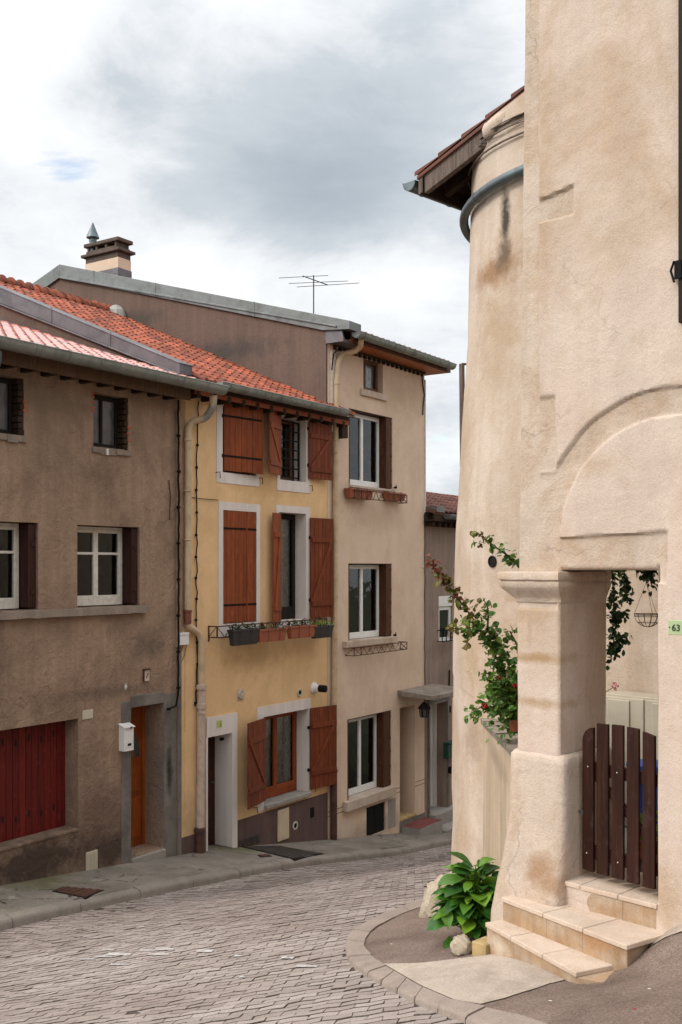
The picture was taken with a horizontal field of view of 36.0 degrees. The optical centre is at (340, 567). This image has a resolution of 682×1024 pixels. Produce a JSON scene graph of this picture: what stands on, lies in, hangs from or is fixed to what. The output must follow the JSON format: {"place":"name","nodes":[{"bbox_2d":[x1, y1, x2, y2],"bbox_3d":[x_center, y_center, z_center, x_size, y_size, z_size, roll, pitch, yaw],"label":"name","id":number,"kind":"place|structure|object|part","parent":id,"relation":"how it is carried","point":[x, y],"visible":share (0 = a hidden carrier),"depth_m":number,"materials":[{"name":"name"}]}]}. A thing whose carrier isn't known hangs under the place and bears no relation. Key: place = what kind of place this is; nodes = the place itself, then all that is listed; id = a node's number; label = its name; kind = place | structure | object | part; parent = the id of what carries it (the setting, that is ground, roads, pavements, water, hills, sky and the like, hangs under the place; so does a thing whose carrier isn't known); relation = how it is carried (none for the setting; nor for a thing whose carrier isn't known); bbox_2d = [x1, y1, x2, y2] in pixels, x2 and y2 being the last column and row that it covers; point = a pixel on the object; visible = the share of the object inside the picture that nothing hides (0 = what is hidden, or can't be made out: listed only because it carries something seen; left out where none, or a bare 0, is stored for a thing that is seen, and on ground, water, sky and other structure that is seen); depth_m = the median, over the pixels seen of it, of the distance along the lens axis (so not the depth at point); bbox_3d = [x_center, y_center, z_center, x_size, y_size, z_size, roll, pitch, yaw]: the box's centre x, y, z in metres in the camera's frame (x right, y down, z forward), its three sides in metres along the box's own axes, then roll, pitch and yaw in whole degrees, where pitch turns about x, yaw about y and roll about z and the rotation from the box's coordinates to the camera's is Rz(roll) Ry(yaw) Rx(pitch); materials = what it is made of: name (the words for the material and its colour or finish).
{"place":"outdoors","nodes":[
{"label":"outdoors","id":0,"kind":"place"},
{"bbox_2d":[0,833,451,914],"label":"sidewalk","id":1,"kind":"structure","parent":0,"point":[18,896],"depth_m":17.22,"materials":[{"name":"grey concrete"}]},
{"bbox_2d":[52,886,103,898],"bbox_3d":[-3.844,4.715,15.223,0.620,0.106,0.590,0,0,14],"label":"manhole cover","id":2,"kind":"object","parent":1,"relation":"on","point":[85,893],"visible":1,"depth_m":15.19,"materials":[{"name":"black metal"}]},
{"bbox_2d":[257,854,271,856],"bbox_3d":[-1.380,5.241,19.062,0.188,0.092,0.387,0,0,41],"label":"manhole cover","id":3,"kind":"object","parent":1,"relation":"on","point":[264,855],"visible":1,"depth_m":19.03,"materials":[{"name":"black metal"}]},
{"bbox_2d":[242,846,322,860],"bbox_3d":[-0.996,5.360,19.826,1.544,0.215,1.128,0,0,44],"label":"grating","id":4,"kind":"object","parent":1,"relation":"on","point":[294,854],"visible":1,"depth_m":19.72,"materials":[{"name":"black metal"}]},
{"bbox_2d":[0,845,463,1023],"bbox_3d":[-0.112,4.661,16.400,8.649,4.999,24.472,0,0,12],"label":"road","id":5,"kind":"structure","parent":0,"point":[154,921],"depth_m":10.29,"materials":[{"name":"grey stone"}]},
{"bbox_2d":[81,947,317,977],"bbox_3d":[-1.462,3.700,9.936,0.699,0.909,3.778,0,0,-40],"label":"road marking","id":6,"kind":"object","parent":5,"relation":"on","point":[198,950],"visible":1,"depth_m":10.52,"materials":[{"name":"white paint"}]},
{"bbox_2d":[0,837,451,930],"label":"kerb","id":7,"kind":"structure","parent":5,"relation":"on","point":[34,915],"depth_m":16.53,"materials":[{"name":"stone"}]},
{"bbox_2d":[345,900,547,1023],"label":"kerb","id":8,"kind":"structure","parent":5,"relation":"on","point":[363,960],"depth_m":7.14,"materials":[{"name":"stone"}]},
{"bbox_2d":[0,0,524,495],"label":"sky","id":9,"kind":"structure","parent":0,"point":[240,147],"materials":[{"name":"white"}]},
{"bbox_2d":[364,908,681,1023],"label":"pavement","id":10,"kind":"structure","parent":0,"point":[616,997],"depth_m":6.38,"materials":[{"name":"brown concrete"}]},
{"bbox_2d":[419,872,452,917],"bbox_3d":[0.899,3.072,9.796,0.354,0.427,0.384,0,0,0],"label":"boulder","id":11,"kind":"object","parent":10,"relation":"on","point":[427,905],"visible":0.38,"depth_m":9.68,"materials":[{"name":"stone"}]},
{"bbox_2d":[450,933,471,955],"bbox_3d":[0.906,2.846,7.884,0.171,0.168,0.185,0,0,0],"label":"boulder","id":12,"kind":"object","parent":10,"relation":"on","point":[461,944],"visible":0.89,"depth_m":7.82,"materials":[{"name":"stone"}]},
{"bbox_2d":[425,852,499,948],"bbox_3d":[1.091,2.698,8.407,0.847,0.809,0.814,0,0,0],"label":"broadleaf plant","id":13,"kind":"object","parent":10,"relation":"on","point":[466,899],"visible":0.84,"depth_m":8.26,"materials":[{"name":"green plant"}]},
{"bbox_2d":[472,936,489,955],"bbox_3d":[1.069,2.830,7.762,0.160,0.145,0.130,0,0,-44],"label":"concrete block","id":14,"kind":"object","parent":10,"relation":"on","point":[480,946],"depth_m":7.71,"materials":[{"name":"beige concrete"}]},
{"bbox_2d":[485,865,664,983],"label":"stone steps","id":15,"kind":"structure","parent":10,"relation":"on","point":[603,938],"depth_m":7.25,"materials":[{"name":"stone"}]},
{"bbox_2d":[491,0,681,931],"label":"gate house","id":16,"kind":"structure","parent":10,"relation":"on","point":[601,435],"depth_m":7.49,"materials":[{"name":"stone"}]},
{"bbox_2d":[578,723,657,888],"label":"wooden gate","id":17,"kind":"structure","parent":16,"relation":"attached to","point":[601,771],"depth_m":7.41,"materials":[{"name":"brown paint"}]},
{"bbox_2d":[606,570,657,670],"bbox_3d":[2.402,0.364,8.571,0.580,0.951,0.244,0,0,-28],"label":"ivy","id":18,"kind":"object","parent":16,"relation":"attached to","point":[616,646],"visible":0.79,"depth_m":8.49,"materials":[{"name":"green plant"}]},
{"bbox_2d":[634,570,657,626],"bbox_3d":[2.512,0.130,8.600,0.222,0.718,0.222,0,0,0],"label":"hanging basket","id":19,"kind":"object","parent":16,"relation":"hanging from","point":[638,615],"visible":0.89,"depth_m":8.60,"materials":[{"name":"black metal"}]},
{"bbox_2d":[668,620,681,634],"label":"house number sign","id":20,"kind":"object","parent":16,"relation":"attached to","point":[674,627],"visible":1,"depth_m":6.98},
{"bbox_2d":[385,924,681,1003],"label":"concrete path","id":21,"kind":"structure","parent":0,"point":[483,979],"depth_m":7.06,"materials":[{"name":"beige concrete"}]},
{"bbox_2d":[625,826,626,868],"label":"court floor","id":22,"kind":"structure","parent":0,"point":[625,840],"depth_m":8.77,"materials":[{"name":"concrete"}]},
{"bbox_2d":[606,682,618,691],"bbox_3d":[2.225,1.610,8.687,0.158,1.320,0.074,0,0,-15],"label":"pink flower","id":23,"kind":"object","parent":22,"relation":"on","point":[614,684],"visible":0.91,"depth_m":8.70,"materials":[{"name":"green plant"}]},
{"bbox_2d":[606,690,657,825],"bbox_3d":[2.706,1.696,9.189,0.330,1.149,0.832,0,0,-44],"label":"meter cabinet","id":24,"kind":"object","parent":22,"relation":"on","point":[638,710],"visible":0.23,"depth_m":9.16,"materials":[{"name":"beige plastic"}]},
{"bbox_3d":[2.468,1.656,9.220,0.030,1.029,0.417,0,0,-44],"label":"door","id":25,"kind":"part","parent":24,"relation":"part of","materials":[{"name":"beige plastic"}]},
{"bbox_3d":[2.749,1.656,8.929,0.030,1.029,0.359,0,0,-44],"label":"door","id":26,"kind":"part","parent":24,"relation":"part of","materials":[{"name":"beige plastic"}]},
{"bbox_2d":[626,810,657,861],"bbox_3d":[2.327,2.035,7.906,0.368,0.469,0.405,0,0,0],"label":"potted plant","id":27,"kind":"object","parent":22,"relation":"on","point":[641,840],"visible":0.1,"depth_m":7.85,"materials":[{"name":"green plant"}]},
{"bbox_2d":[626,759,657,835],"bbox_3d":[2.491,1.923,8.470,0.370,0.695,0.370,0,0,0],"label":"blue tub","id":28,"kind":"object","parent":22,"relation":"on","point":[641,789],"visible":0.09,"depth_m":8.35,"materials":[{"name":"plastic"}]},
{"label":"ground","id":29,"kind":"structure","parent":0,"visible":0},
{"bbox_2d":[0,320,228,885],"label":"brown house","id":30,"kind":"structure","parent":29,"relation":"on","point":[79,791],"depth_m":16.77,"materials":[{"name":"paint"}]},
{"bbox_2d":[0,378,11,433],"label":"attic window","id":31,"kind":"structure","parent":30,"relation":"in","point":[5,385],"depth_m":15.64,"materials":[{"name":"glass"}]},
{"bbox_2d":[0,523,18,608],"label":"window","id":32,"kind":"structure","parent":30,"relation":"in","point":[9,532],"depth_m":15.93,"materials":[{"name":"white paint"}]},
{"bbox_2d":[0,721,64,842],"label":"garage door","id":33,"kind":"structure","parent":30,"relation":"in","point":[32,758],"depth_m":16.20,"materials":[{"name":"red wood"}]},
{"bbox_2d":[77,526,121,605],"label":"window","id":34,"kind":"structure","parent":30,"relation":"in","point":[99,549],"depth_m":17.84,"materials":[{"name":"white paint"}]},
{"bbox_2d":[93,395,117,448],"bbox_3d":[-3.918,-2.379,17.240,0.070,0.843,0.645,0,0,34],"label":"attic window","id":35,"kind":"structure","parent":30,"relation":"in","point":[105,415],"depth_m":17.31,"materials":[{"name":"glass"}]},
{"bbox_2d":[118,722,134,751],"bbox_3d":[-3.540,2.802,17.363,0.160,0.453,0.243,0,0,34],"label":"letterbox","id":36,"kind":"object","parent":30,"relation":"attached to","point":[126,736],"visible":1,"depth_m":17.30,"materials":[{"name":"white metal"}]},
{"bbox_2d":[126,731,132,747],"bbox_3d":[-3.493,2.840,17.338,0.007,0.258,0.163,0,0,34],"label":"door","id":37,"kind":"structure","parent":36,"relation":"in","point":[129,735],"depth_m":17.34,"materials":[{"name":"white metal"}]},
{"bbox_2d":[131,706,144,846],"bbox_3d":[-3.700,3.601,18.148,0.080,2.507,0.791,0,0,34],"label":"door","id":38,"kind":"structure","parent":30,"relation":"in","point":[137,713],"depth_m":18.35,"materials":[{"name":"brown wood"}]},
{"bbox_2d":[142,668,149,680],"bbox_3d":[-3.303,1.822,17.821,0.045,0.212,0.144,0,0,34],"label":"wall plate","id":39,"kind":"object","parent":30,"relation":"attached to","point":[146,674],"depth_m":17.81,"materials":[{"name":"metal"}]},
{"bbox_2d":[0,274,355,854],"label":"yellow house","id":40,"kind":"structure","parent":29,"relation":"on","point":[259,766],"depth_m":20.32,"materials":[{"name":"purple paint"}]},
{"bbox_2d":[180,632,188,659],"bbox_3d":[-2.787,1.418,18.541,0.100,0.544,0.239,0,0,34],"label":"junction box","id":41,"kind":"object","parent":40,"relation":"attached to","point":[184,638],"visible":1,"depth_m":18.51,"materials":[{"name":"white plastic"}]},
{"bbox_2d":[208,736,215,844],"bbox_3d":[-2.584,4.549,19.647,0.125,2.902,0.694,0,0,34],"label":"door","id":42,"kind":"structure","parent":40,"relation":"in","point":[211,740],"depth_m":19.84,"materials":[{"name":"brown metal"}]},
{"bbox_2d":[217,720,221,727],"bbox_3d":[-2.243,2.889,19.379,0.010,0.129,0.141,0,0,34],"label":"number plate","id":43,"kind":"object","parent":40,"relation":"attached to","point":[219,723],"visible":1,"depth_m":19.38,"materials":[{"name":"yellow metal"}]},
{"bbox_2d":[223,471,248,474],"bbox_3d":[-2.073,-2.388,20.009,0.070,1.232,0.996,0,0,34],"label":"window","id":44,"kind":"structure","parent":40,"relation":"in","point":[244,473],"depth_m":20.08,"materials":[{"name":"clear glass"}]},
{"bbox_2d":[226,622,259,645],"bbox_3d":[-1.798,1.215,19.552,0.273,0.449,0.868,0,0,34],"label":"flower box","id":45,"kind":"object","parent":40,"relation":"attached to","point":[238,635],"visible":1,"depth_m":19.47,"materials":[{"name":"black plastic"}]},
{"bbox_2d":[256,622,287,642],"bbox_3d":[-1.345,1.230,20.234,0.291,0.386,0.889,0,0,37],"label":"flower box","id":46,"kind":"object","parent":40,"relation":"attached to","point":[268,634],"visible":0.94,"depth_m":20.19,"materials":[{"name":"ceramic"}]},
{"bbox_2d":[264,711,296,798],"bbox_3d":[-1.381,3.785,21.324,0.125,1.702,1.489,0,0,34],"label":"window","id":47,"kind":"structure","parent":40,"relation":"in","point":[281,729],"depth_m":21.62,"materials":[{"name":"red wood"}]},
{"bbox_2d":[279,810,288,839],"bbox_3d":[-1.144,5.146,21.023,0.004,0.541,0.316,0,0,34],"label":"hatch door","id":48,"kind":"structure","parent":40,"relation":"in","point":[284,815],"depth_m":21.01,"materials":[{"name":"beige plastic"}]},
{"bbox_2d":[280,419,291,480],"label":"window","id":49,"kind":"structure","parent":40,"relation":"in","point":[286,426],"depth_m":21.81,"materials":[{"name":"black glass"}]},
{"bbox_2d":[281,514,294,618],"bbox_3d":[-1.242,-0.020,21.478,0.125,2.152,0.901,0,0,34],"label":"window","id":50,"kind":"structure","parent":40,"relation":"in","point":[287,520],"depth_m":21.74,"materials":[{"name":"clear glass"}]},
{"bbox_2d":[285,617,316,638],"bbox_3d":[-0.811,1.208,21.052,0.285,0.406,0.910,0,0,29],"label":"flower box","id":51,"kind":"object","parent":40,"relation":"attached to","point":[295,631],"visible":0.99,"depth_m":20.96,"materials":[{"name":"ceramic"}]},
{"bbox_2d":[310,620,333,638],"bbox_3d":[-0.407,1.254,21.663,0.253,0.395,0.707,0,0,35],"label":"flower box","id":52,"kind":"object","parent":40,"relation":"attached to","point":[322,630],"visible":0.93,"depth_m":21.62,"materials":[{"name":"black plastic"}]},
{"bbox_2d":[33,223,456,839],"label":"cream house","id":53,"kind":"structure","parent":29,"relation":"on","point":[375,649],"depth_m":24.36,"materials":[{"name":"beige paint"}]},
{"bbox_2d":[283,275,355,313],"bbox_3d":[-0.501,-5.930,23.282,1.800,1.310,0.815,0,0,0],"label":"tv aerial","id":54,"kind":"object","parent":53,"relation":"attached to","point":[313,282],"visible":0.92,"depth_m":23.27,"materials":[{"name":"metal"}]},
{"bbox_2d":[344,488,373,499],"bbox_3d":[0.396,-1.625,23.165,0.216,0.235,0.937,0,0,34],"label":"flower box","id":55,"kind":"object","parent":53,"relation":"attached to","point":[349,492],"visible":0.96,"depth_m":22.97,"materials":[{"name":"ceramic"}]},
{"bbox_2d":[348,714,376,795],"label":"window","id":56,"kind":"structure","parent":53,"relation":"in","point":[362,731],"depth_m":24.49,"materials":[{"name":"white plastic"}]},
{"bbox_2d":[349,565,378,638],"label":"window","id":57,"kind":"structure","parent":53,"relation":"in","point":[363,579],"depth_m":24.58,"materials":[{"name":"white plastic"}]},
{"bbox_2d":[350,413,378,487],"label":"window","id":58,"kind":"structure","parent":53,"relation":"in","point":[364,430],"depth_m":24.60,"materials":[{"name":"white plastic"}]},
{"bbox_2d":[363,359,377,391],"bbox_3d":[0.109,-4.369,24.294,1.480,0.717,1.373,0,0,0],"label":"window","id":59,"kind":"structure","parent":53,"relation":"in","point":[370,369],"depth_m":24.16,"materials":[{"name":"brown glass"}]},
{"bbox_2d":[383,492,405,500],"bbox_3d":[1.244,-1.655,24.430,0.216,0.200,0.771,0,0,34],"label":"flower box","id":60,"kind":"object","parent":53,"relation":"attached to","point":[395,496],"visible":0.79,"depth_m":24.28,"materials":[{"name":"ceramic"}]},
{"bbox_2d":[418,701,430,717],"bbox_3d":[1.949,3.286,24.580,0.300,0.440,0.299,0,0,0],"label":"lantern","id":61,"kind":"object","parent":53,"relation":"hanging from","point":[423,707],"visible":1,"depth_m":24.51,"materials":[{"name":"black metal"}]},
{"bbox_2d":[424,492,457,833],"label":"grey house","id":62,"kind":"structure","parent":29,"relation":"on","point":[440,513],"depth_m":26.73,"materials":[{"name":"grey paint"}]},
{"bbox_2d":[430,704,436,806],"bbox_3d":[2.171,4.781,26.680,0.110,2.732,0.920,0,0,34],"label":"door","id":63,"kind":"structure","parent":62,"relation":"in","point":[433,711],"depth_m":26.97,"materials":[{"name":"white plastic"}]},
{"bbox_2d":[439,606,450,640],"bbox_3d":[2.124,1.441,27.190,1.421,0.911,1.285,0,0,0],"label":"window","id":64,"kind":"structure","parent":62,"relation":"in","point":[444,611],"depth_m":27.23,"materials":[{"name":"white plastic"}]},
{"bbox_2d":[443,740,451,758],"bbox_3d":[2.803,4.657,26.868,0.170,0.413,0.511,0,0,34],"label":"letterbox","id":65,"kind":"object","parent":62,"relation":"attached to","point":[447,749],"visible":0.54,"depth_m":26.68,"materials":[{"name":"green metal"}]},
{"bbox_2d":[448,764,451,773],"bbox_3d":[2.819,5.115,26.847,0.174,0.286,0.174,0,0,30],"label":"watering can","id":66,"kind":"object","parent":62,"relation":"attached to","point":[449,769],"visible":0.52,"depth_m":26.78,"materials":[{"name":"black metal"}]},
{"bbox_2d":[480,718,517,875],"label":"garden wall","id":67,"kind":"structure","parent":29,"relation":"on","point":[496,776],"depth_m":9.60,"materials":[{"name":"paint"}]},
{"bbox_2d":[423,531,518,743],"bbox_3d":[1.235,0.594,8.588,1.013,1.801,0.686,0,0,-43],"label":"climbing rose","id":68,"kind":"object","parent":67,"relation":"on","point":[502,687],"visible":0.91,"depth_m":8.54,"materials":[{"name":"green plant"}]},
{"bbox_2d":[507,709,517,731],"bbox_3d":[1.411,1.216,8.555,0.188,0.231,0.223,0,0,29],"label":"flower pot","id":69,"kind":"object","parent":67,"relation":"on","point":[513,724],"visible":0.39,"depth_m":8.51,"materials":[{"name":"ceramic"}]},
{"bbox_2d":[402,86,657,873],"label":"round house","id":70,"kind":"structure","parent":29,"relation":"on","point":[475,172],"depth_m":11.09,"materials":[{"name":"beige stone"}]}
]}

